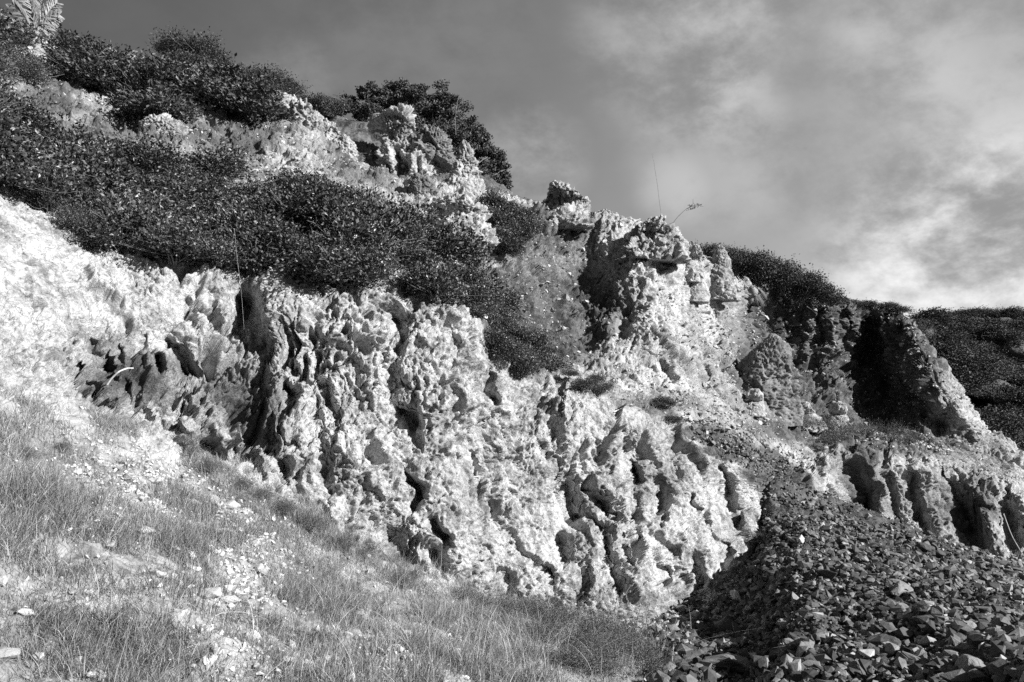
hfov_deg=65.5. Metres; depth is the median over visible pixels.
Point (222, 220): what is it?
shrub
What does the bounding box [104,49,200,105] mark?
shrub
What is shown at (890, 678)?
stone
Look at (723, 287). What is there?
rock pinnacle
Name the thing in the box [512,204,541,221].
shrub
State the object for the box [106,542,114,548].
stone
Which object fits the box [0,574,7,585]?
stone
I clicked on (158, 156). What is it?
shrub
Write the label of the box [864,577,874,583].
stone
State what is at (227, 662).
stone
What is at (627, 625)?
shrub
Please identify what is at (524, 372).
shrub
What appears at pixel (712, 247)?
shrub
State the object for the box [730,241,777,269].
shrub
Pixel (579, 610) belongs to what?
shrub
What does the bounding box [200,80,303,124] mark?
shrub
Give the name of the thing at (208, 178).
shrub
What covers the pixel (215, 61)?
shrub
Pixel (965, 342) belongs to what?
shrub
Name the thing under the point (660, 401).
shrub
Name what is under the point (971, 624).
stone
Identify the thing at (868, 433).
shrub
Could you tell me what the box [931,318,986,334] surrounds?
shrub
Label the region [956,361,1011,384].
shrub
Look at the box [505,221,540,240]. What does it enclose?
shrub
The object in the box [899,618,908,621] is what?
stone
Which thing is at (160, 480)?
stone
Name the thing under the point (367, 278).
shrub
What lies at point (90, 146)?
shrub
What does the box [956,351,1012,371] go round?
shrub
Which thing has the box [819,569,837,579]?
stone
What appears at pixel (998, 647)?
rubble
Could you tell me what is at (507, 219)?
shrub
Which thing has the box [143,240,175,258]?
shrub
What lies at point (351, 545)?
shrub
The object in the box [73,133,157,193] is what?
shrub
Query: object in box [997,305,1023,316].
shrub
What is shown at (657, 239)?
rock outcrop
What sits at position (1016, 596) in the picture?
stone
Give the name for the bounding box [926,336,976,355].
shrub
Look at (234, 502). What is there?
stone
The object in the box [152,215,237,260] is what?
shrub
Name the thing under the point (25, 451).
shrub
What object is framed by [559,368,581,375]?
shrub
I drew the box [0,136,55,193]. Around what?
shrub
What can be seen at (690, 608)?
debris
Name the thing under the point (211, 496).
stone
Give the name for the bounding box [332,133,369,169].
rock outcrop
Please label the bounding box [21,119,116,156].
shrub
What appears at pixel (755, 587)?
stone
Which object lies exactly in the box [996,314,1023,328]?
shrub
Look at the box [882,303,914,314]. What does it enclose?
shrub
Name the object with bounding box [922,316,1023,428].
hill
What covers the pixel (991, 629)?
stone
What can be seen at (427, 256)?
shrub
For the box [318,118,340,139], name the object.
rock outcrop
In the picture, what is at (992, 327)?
shrub
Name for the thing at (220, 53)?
shrub
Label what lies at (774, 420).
scree
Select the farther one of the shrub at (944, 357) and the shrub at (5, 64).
the shrub at (944, 357)
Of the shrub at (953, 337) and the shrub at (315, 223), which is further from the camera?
the shrub at (953, 337)
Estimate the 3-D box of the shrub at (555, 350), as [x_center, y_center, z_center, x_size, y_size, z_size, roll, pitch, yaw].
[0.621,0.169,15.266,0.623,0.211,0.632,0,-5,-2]
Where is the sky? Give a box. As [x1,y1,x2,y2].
[0,0,1023,315]
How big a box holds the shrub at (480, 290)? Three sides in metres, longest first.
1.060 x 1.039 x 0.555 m
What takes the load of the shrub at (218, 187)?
on the hillside
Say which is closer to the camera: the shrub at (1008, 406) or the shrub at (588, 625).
the shrub at (588, 625)
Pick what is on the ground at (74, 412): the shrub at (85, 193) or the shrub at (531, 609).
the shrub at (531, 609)
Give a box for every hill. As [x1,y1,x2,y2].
[324,114,533,200]
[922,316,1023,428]
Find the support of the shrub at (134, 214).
on the hillside
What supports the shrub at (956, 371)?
on the hill at (1016, 353)
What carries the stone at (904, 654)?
on the rubble at (998, 647)
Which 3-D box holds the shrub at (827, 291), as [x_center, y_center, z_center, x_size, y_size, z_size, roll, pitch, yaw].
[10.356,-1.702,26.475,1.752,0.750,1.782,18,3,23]
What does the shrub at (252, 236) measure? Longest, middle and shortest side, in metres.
1.833 x 1.797 x 0.942 m
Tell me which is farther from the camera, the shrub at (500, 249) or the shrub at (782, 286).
the shrub at (782, 286)
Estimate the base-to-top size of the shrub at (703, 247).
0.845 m
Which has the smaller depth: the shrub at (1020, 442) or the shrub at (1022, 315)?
the shrub at (1020, 442)
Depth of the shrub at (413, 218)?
13.39 m
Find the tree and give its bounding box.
[333,77,513,190]
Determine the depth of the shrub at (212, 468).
8.80 m
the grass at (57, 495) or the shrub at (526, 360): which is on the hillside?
the shrub at (526, 360)
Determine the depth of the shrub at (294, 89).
26.52 m
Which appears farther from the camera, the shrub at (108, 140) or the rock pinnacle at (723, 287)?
the rock pinnacle at (723, 287)
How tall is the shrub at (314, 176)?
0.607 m
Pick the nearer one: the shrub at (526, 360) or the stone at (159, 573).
the stone at (159, 573)
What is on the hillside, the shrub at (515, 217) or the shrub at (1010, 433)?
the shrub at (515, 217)
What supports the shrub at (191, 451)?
on the ground at (74, 412)
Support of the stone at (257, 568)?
on the ground at (74, 412)
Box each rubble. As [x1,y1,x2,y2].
[646,474,1023,681]
[671,408,809,485]
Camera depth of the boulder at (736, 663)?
7.19 m
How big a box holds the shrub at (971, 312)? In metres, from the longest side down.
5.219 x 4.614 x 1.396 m
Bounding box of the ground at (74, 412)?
[0,386,1023,681]
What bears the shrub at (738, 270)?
on the hillside
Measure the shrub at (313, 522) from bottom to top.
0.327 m
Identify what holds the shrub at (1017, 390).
on the hill at (1016, 353)
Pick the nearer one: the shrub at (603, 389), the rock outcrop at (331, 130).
the shrub at (603, 389)
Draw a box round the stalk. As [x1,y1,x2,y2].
[674,202,701,221]
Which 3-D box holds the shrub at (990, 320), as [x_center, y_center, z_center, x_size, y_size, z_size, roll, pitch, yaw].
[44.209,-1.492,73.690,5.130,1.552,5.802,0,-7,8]
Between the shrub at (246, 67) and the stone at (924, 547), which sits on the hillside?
the shrub at (246, 67)
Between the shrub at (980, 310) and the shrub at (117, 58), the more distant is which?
the shrub at (980, 310)
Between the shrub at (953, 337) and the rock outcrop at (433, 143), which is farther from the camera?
the shrub at (953, 337)
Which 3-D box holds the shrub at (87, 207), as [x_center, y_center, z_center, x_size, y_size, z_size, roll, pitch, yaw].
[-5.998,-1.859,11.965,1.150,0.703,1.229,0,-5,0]
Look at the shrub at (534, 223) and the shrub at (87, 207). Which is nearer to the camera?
the shrub at (87, 207)
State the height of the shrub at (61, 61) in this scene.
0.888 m
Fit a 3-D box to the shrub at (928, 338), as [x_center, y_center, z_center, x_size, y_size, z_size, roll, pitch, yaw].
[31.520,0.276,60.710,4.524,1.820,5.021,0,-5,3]
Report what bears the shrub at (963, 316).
on the hill at (1016, 353)
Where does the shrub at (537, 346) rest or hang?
on the hillside
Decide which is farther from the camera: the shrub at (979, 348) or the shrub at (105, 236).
the shrub at (979, 348)
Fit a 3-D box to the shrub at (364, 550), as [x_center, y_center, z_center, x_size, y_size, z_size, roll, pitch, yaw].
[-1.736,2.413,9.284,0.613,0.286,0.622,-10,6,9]
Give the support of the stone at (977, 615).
on the rubble at (998, 647)
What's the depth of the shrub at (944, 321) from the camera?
73.06 m
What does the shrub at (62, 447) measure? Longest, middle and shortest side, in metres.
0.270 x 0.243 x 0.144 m
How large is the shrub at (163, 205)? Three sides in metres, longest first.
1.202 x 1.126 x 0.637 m
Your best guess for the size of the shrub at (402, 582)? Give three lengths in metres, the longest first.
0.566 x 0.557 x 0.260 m
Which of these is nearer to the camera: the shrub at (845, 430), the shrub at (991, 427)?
the shrub at (845, 430)
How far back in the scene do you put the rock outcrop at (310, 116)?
21.71 m
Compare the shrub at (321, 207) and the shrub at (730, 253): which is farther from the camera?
the shrub at (730, 253)
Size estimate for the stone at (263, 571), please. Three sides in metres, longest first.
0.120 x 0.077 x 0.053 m
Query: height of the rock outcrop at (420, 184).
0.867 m
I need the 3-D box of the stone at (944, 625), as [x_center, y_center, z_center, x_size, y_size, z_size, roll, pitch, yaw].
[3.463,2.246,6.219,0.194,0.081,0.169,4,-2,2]
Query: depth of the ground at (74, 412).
6.76 m
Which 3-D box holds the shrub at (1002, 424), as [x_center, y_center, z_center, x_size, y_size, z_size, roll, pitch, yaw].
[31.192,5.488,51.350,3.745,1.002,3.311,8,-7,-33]
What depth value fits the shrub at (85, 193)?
11.57 m
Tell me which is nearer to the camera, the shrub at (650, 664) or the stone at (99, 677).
the stone at (99, 677)
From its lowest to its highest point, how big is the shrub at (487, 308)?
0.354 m
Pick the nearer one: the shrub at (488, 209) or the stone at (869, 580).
the stone at (869, 580)
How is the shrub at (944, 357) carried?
on the hill at (1016, 353)
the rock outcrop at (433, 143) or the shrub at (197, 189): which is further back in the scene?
the rock outcrop at (433, 143)
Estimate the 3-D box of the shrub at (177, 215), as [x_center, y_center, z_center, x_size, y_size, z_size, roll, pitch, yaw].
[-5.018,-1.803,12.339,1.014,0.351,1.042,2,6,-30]
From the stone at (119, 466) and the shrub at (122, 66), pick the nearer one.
the stone at (119, 466)
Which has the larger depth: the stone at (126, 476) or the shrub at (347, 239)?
the shrub at (347, 239)
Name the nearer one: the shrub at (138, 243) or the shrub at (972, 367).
the shrub at (138, 243)
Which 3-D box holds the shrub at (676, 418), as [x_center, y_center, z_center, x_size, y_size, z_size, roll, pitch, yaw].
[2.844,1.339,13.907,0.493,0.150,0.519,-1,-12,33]
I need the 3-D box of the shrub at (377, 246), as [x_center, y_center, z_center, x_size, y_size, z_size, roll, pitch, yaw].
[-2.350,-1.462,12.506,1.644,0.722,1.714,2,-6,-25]
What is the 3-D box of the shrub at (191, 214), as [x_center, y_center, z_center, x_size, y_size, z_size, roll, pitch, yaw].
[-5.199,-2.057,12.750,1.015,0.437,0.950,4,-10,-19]
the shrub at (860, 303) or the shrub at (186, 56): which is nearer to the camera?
the shrub at (186, 56)
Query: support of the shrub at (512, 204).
on the hillside
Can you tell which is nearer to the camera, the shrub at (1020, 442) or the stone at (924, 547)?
the stone at (924, 547)
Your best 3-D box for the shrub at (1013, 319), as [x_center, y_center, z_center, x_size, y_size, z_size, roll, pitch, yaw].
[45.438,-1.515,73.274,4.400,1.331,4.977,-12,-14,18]
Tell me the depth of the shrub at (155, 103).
17.45 m
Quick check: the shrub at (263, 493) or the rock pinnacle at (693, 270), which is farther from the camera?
the rock pinnacle at (693, 270)
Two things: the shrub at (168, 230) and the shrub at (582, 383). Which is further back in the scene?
the shrub at (582, 383)
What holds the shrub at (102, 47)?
on the hillside
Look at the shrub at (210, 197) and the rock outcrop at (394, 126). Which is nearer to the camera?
the shrub at (210, 197)
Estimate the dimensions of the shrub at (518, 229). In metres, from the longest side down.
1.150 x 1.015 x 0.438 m
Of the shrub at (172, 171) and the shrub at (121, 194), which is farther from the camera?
the shrub at (172, 171)
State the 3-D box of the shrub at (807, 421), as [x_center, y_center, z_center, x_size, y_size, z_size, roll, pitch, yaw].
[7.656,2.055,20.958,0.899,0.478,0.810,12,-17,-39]
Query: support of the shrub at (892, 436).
on the hillside
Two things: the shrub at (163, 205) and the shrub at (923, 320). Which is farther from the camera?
the shrub at (923, 320)
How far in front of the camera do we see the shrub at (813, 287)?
26.08 m
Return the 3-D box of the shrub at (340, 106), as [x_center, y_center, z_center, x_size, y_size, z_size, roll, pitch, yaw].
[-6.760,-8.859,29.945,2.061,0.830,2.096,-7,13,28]
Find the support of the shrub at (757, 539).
on the ground at (74, 412)
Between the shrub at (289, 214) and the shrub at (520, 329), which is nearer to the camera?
the shrub at (289, 214)
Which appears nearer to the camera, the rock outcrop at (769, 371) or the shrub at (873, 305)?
the rock outcrop at (769, 371)
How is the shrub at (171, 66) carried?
on the hillside
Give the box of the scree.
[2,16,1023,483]
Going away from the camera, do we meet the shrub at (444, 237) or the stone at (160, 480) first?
the stone at (160, 480)
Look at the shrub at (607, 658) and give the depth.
6.29 m
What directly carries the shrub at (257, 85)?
on the hillside
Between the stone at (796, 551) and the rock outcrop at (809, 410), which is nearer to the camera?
the stone at (796, 551)
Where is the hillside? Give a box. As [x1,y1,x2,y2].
[0,22,1023,620]
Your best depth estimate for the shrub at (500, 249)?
16.96 m
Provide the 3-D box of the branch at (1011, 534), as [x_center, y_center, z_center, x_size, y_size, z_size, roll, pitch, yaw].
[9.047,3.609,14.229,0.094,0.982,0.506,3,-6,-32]
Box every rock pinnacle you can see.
[444,140,492,199]
[685,241,699,282]
[689,244,710,304]
[709,245,738,301]
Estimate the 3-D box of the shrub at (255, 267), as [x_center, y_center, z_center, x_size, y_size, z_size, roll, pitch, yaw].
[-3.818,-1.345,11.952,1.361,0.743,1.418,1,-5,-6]
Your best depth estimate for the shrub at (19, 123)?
13.17 m
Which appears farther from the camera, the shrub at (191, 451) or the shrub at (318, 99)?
the shrub at (318, 99)
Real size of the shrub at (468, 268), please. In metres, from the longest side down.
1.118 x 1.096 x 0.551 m
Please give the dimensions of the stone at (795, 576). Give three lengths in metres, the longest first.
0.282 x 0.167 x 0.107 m
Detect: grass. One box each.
[0,360,680,681]
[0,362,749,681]
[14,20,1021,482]
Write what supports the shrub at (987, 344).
on the hill at (1016, 353)
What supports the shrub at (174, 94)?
on the hillside
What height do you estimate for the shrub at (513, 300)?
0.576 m
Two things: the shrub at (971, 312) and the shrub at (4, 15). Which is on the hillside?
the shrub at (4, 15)
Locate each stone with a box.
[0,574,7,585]
[0,647,20,658]
[16,608,33,615]
[85,588,94,594]
[89,668,105,680]
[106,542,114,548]
[113,464,123,470]
[123,473,133,479]
[137,524,155,534]
[149,569,166,578]
[152,478,163,483]
[197,587,221,598]
[207,494,220,501]
[220,595,241,603]
[221,500,239,508]
[221,657,233,670]
[240,596,251,604]
[254,563,263,571]
[258,567,266,574]
[281,656,294,661]
[730,590,740,600]
[750,586,760,591]
[773,526,781,533]
[774,638,796,647]
[776,618,788,625]
[785,574,799,582]
[792,549,799,554]
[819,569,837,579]
[837,537,847,542]
[847,658,866,677]
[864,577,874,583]
[881,671,890,678]
[886,675,898,681]
[891,678,908,681]
[896,651,921,661]
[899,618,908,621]
[910,616,933,623]
[916,543,934,551]
[923,530,932,535]
[942,623,950,630]
[954,654,985,671]
[966,620,976,627]
[972,613,982,618]
[975,593,986,599]
[985,627,1002,632]
[988,596,1001,603]
[1011,594,1023,599]
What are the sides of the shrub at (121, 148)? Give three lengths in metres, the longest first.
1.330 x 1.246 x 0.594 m
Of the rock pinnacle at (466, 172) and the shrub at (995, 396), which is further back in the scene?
the shrub at (995, 396)
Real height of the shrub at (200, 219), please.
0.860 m
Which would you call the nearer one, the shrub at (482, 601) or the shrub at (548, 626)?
the shrub at (548, 626)
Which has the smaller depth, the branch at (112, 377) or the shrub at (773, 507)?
the branch at (112, 377)
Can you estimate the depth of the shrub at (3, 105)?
12.30 m
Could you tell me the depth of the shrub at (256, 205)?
12.62 m
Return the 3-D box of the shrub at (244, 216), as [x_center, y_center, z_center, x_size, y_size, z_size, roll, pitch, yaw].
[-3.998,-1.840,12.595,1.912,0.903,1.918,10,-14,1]
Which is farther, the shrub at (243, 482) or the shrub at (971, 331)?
the shrub at (971, 331)
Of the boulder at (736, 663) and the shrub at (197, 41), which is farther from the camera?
the shrub at (197, 41)
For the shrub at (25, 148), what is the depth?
10.58 m
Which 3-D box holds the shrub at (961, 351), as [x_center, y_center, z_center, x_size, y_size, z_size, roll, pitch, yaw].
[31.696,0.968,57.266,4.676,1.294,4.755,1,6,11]
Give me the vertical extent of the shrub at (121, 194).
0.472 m
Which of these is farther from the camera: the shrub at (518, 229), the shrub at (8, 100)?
the shrub at (518, 229)
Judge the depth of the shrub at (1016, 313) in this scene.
78.91 m
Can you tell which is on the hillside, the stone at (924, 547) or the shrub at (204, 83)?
the shrub at (204, 83)
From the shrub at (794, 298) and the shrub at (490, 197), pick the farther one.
the shrub at (794, 298)
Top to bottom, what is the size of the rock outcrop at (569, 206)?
1.481 m
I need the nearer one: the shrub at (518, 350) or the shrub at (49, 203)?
the shrub at (49, 203)
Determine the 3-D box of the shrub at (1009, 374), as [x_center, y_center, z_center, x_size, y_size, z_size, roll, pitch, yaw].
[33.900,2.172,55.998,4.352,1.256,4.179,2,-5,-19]
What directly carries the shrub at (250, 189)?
on the hillside
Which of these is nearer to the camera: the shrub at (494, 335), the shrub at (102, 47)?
the shrub at (494, 335)
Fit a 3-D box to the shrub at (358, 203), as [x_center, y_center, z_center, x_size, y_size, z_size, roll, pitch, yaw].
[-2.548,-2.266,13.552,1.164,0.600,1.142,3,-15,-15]
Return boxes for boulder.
[704,653,751,672]
[713,616,734,631]
[868,633,901,644]
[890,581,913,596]
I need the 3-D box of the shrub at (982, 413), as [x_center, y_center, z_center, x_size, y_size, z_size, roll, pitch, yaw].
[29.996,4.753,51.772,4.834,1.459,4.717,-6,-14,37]
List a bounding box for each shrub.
[0,4,49,52]
[0,5,12,23]
[0,33,24,89]
[0,37,49,67]
[0,67,59,120]
[0,77,16,119]
[0,83,31,127]
[0,98,52,171]
[0,114,96,182]
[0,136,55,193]
[0,140,88,201]
[0,173,45,189]
[2,91,76,140]
[2,121,64,171]
[4,49,61,87]
[6,185,53,202]
[12,116,54,145]
[15,441,46,460]
[20,181,82,215]
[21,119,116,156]
[29,43,120,87]
[31,127,130,172]
[33,23,104,55]
[42,135,146,195]
[46,198,109,234]
[50,437,76,452]
[51,137,110,157]
[58,176,120,206]
[61,30,148,64]
[61,200,84,214]
[62,59,128,92]
[64,209,156,250]
[67,39,133,66]
[68,194,139,226]
[72,179,192,236]
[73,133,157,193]
[76,128,141,166]
[77,57,158,92]
[92,51,147,77]
[93,177,206,218]
[100,187,140,204]
[103,125,201,174]
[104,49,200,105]
[105,78,212,121]
[106,131,152,162]
[114,165,183,198]
[115,85,206,123]
[115,234,165,259]
[120,211,227,269]
[127,47,191,72]
[138,187,185,218]
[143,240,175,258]
[146,28,196,55]
[148,25,224,57]
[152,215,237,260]
[155,173,240,209]
[157,161,211,179]
[164,46,207,68]
[168,165,234,194]
[169,61,248,113]
[169,212,203,223]
[169,428,201,443]
[171,36,234,64]
[175,170,225,194]
[177,137,272,179]
[177,199,215,218]
[179,436,209,455]
[180,232,253,267]
[184,200,242,238]
[188,454,231,473]
[189,189,254,214]
[190,173,232,190]
[192,53,279,88]
[192,56,247,78]
[195,208,258,240]
[195,208,304,274]
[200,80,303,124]
[204,191,313,239]
[204,226,299,272]
[211,71,296,107]
[211,183,289,217]
[222,169,280,207]
[230,59,263,73]
[231,202,311,256]
[232,473,257,490]
[241,59,295,80]
[244,478,280,499]
[250,70,299,98]
[250,173,351,232]
[254,168,332,195]
[261,182,349,226]
[264,240,349,278]
[266,175,385,228]
[268,73,312,98]
[269,160,343,192]
[273,494,299,516]
[274,233,392,287]
[286,227,334,257]
[290,507,330,531]
[295,90,324,106]
[296,196,358,233]
[300,91,335,117]
[305,186,424,246]
[310,201,426,258]
[311,218,368,252]
[313,93,352,116]
[313,237,397,273]
[317,180,388,206]
[320,527,365,552]
[323,224,416,267]
[339,193,393,213]
[341,249,405,286]
[352,534,386,559]
[362,202,432,231]
[383,194,456,241]
[387,234,445,267]
[387,568,421,587]
[388,216,431,246]
[388,259,459,293]
[393,255,486,304]
[410,204,497,272]
[439,256,489,285]
[441,277,498,304]
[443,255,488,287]
[448,578,486,600]
[451,262,511,301]
[458,299,502,316]
[465,588,500,607]
[474,185,511,210]
[478,586,533,619]
[482,200,507,218]
[483,333,517,357]
[484,320,514,346]
[486,205,523,233]
[486,309,519,331]
[488,337,533,360]
[489,196,530,213]
[490,285,506,309]
[491,217,528,251]
[491,303,523,323]
[492,283,527,313]
[493,238,527,257]
[502,202,521,221]
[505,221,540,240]
[505,316,530,337]
[507,221,529,236]
[508,360,542,377]
[509,325,538,342]
[509,589,555,623]
[510,351,545,369]
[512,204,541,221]
[518,212,544,237]
[519,601,581,644]
[520,339,549,351]
[523,324,557,345]
[525,590,586,628]
[526,631,594,672]
[528,341,555,368]
[540,348,575,371]
[543,346,558,354]
[548,593,607,627]
[552,632,633,680]
[556,611,606,655]
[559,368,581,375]
[565,375,601,391]
[581,604,623,633]
[581,618,645,660]
[584,372,608,382]
[588,378,617,395]
[597,612,648,640]
[610,620,674,662]
[614,639,682,676]
[650,393,680,406]
[664,414,690,421]
[694,240,713,255]
[698,590,727,604]
[700,242,735,257]
[704,244,752,265]
[723,561,743,574]
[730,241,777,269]
[731,252,769,282]
[738,248,790,274]
[741,268,777,287]
[743,526,764,543]
[750,253,810,281]
[752,270,802,295]
[763,499,787,514]
[774,264,829,290]
[777,282,822,310]
[793,271,834,295]
[801,412,817,427]
[810,408,846,432]
[811,279,849,302]
[811,293,849,306]
[811,426,848,444]
[821,415,865,438]
[847,299,872,306]
[849,418,891,437]
[863,298,881,308]
[876,299,901,310]
[877,418,914,441]
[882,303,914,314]
[897,426,928,443]
[908,305,964,321]
[913,316,939,331]
[913,317,933,325]
[914,320,927,329]
[917,310,968,326]
[925,324,975,346]
[925,332,957,345]
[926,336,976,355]
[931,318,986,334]
[936,320,988,336]
[937,347,982,361]
[937,353,981,365]
[942,331,991,347]
[944,349,998,371]
[948,359,992,391]
[949,306,982,319]
[950,355,993,370]
[951,368,984,385]
[952,313,974,323]
[953,304,987,313]
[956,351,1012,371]
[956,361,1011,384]
[958,373,995,397]
[961,341,1003,355]
[964,315,1016,326]
[967,322,1014,337]
[967,337,995,349]
[970,401,1023,432]
[971,388,1017,402]
[971,401,1014,422]
[975,338,1023,353]
[976,326,1023,343]
[976,362,1023,380]
[978,304,1009,316]
[978,397,1023,418]
[982,417,1011,436]
[984,350,1022,367]
[984,382,1023,401]
[985,420,1016,432]
[986,309,1008,316]
[988,420,1023,438]
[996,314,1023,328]
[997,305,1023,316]
[997,316,1023,323]
[1000,361,1023,380]
[1003,307,1023,317]
[1006,308,1023,317]
[1006,368,1023,385]
[1006,373,1023,387]
[1006,435,1023,450]
[1010,432,1023,444]
[1011,394,1023,409]
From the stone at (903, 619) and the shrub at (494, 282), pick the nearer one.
the stone at (903, 619)
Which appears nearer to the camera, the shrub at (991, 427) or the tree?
the tree
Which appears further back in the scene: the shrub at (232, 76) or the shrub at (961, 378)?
the shrub at (961, 378)
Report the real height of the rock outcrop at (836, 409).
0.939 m
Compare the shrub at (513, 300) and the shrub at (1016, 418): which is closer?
the shrub at (513, 300)
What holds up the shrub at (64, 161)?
on the hillside
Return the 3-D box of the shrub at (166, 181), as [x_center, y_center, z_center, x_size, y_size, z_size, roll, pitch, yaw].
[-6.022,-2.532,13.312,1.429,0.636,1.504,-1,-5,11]
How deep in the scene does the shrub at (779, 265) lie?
26.10 m
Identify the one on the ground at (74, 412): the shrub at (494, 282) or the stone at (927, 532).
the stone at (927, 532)
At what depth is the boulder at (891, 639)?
6.23 m
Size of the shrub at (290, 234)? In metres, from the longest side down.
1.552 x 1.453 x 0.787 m
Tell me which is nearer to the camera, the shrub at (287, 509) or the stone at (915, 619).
the stone at (915, 619)
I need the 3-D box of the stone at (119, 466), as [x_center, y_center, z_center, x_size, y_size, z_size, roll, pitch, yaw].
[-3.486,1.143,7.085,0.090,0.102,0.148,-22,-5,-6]
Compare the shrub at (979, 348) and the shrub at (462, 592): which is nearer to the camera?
the shrub at (462, 592)
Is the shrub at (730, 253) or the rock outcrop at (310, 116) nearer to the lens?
the rock outcrop at (310, 116)
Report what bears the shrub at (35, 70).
on the hillside
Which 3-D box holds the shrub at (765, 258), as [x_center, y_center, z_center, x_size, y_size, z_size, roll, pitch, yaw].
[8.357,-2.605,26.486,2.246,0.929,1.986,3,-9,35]
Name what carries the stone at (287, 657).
on the ground at (74, 412)
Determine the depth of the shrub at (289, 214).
12.57 m
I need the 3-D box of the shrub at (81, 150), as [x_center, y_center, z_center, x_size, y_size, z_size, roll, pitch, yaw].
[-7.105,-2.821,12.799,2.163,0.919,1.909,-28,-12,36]
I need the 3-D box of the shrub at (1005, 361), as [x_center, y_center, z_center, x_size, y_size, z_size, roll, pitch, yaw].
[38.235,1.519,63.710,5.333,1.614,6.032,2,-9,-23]
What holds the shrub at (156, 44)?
on the hillside
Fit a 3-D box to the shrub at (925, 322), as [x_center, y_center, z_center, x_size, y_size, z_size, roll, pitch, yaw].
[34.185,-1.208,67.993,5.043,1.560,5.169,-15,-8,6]
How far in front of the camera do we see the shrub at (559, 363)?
14.53 m
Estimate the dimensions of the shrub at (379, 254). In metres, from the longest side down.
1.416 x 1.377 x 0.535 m
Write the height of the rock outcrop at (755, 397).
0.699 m
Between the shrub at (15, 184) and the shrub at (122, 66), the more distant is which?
the shrub at (122, 66)
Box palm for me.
[8,0,64,35]
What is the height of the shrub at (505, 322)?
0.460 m
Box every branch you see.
[107,367,133,384]
[1003,514,1023,555]
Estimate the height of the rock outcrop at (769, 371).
2.387 m
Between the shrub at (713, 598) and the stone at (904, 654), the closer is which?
the stone at (904, 654)
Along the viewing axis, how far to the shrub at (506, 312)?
14.74 m
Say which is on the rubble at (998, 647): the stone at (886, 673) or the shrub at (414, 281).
the stone at (886, 673)
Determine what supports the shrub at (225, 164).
on the hillside
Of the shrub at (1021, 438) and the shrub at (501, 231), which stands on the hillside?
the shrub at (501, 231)
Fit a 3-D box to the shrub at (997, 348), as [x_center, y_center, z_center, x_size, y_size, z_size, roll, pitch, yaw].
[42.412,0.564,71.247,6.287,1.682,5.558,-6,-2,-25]
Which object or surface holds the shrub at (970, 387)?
on the hill at (1016, 353)
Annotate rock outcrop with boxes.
[137,112,188,138]
[279,98,324,127]
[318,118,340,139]
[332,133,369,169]
[367,103,437,176]
[405,124,456,176]
[408,172,438,195]
[422,192,499,246]
[542,180,594,232]
[614,214,690,264]
[736,333,805,425]
[745,388,765,417]
[801,401,826,433]
[827,401,848,434]
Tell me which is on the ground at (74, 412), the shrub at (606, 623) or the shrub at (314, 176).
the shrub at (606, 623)
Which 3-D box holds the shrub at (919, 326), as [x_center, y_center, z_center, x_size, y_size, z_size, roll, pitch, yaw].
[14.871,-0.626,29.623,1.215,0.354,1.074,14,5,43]
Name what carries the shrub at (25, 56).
on the hillside
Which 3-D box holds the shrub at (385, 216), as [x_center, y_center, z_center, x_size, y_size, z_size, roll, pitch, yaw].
[-2.480,-1.942,13.028,1.829,1.074,1.865,-13,-11,32]
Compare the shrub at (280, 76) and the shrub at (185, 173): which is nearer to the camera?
the shrub at (185, 173)
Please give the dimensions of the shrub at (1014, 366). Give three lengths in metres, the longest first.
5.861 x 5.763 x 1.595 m
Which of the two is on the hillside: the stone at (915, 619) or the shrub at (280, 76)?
the shrub at (280, 76)
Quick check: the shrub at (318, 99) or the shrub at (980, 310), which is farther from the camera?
the shrub at (980, 310)
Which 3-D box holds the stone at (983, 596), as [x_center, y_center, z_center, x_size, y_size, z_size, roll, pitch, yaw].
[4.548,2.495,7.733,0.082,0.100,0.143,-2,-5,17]
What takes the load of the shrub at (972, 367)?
on the hill at (1016, 353)
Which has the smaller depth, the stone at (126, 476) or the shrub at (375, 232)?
the stone at (126, 476)
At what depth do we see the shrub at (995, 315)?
79.28 m
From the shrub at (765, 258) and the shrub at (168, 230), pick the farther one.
the shrub at (765, 258)
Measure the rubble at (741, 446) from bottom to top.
1.560 m
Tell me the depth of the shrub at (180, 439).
9.04 m
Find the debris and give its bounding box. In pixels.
[594,506,781,646]
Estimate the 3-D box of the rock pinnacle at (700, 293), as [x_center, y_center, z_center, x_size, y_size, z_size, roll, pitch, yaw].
[4.918,-1.766,21.008,0.613,1.658,1.142,-1,-5,16]
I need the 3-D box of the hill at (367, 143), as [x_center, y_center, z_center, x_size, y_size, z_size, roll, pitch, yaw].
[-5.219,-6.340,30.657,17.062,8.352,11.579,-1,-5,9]
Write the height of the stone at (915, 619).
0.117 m

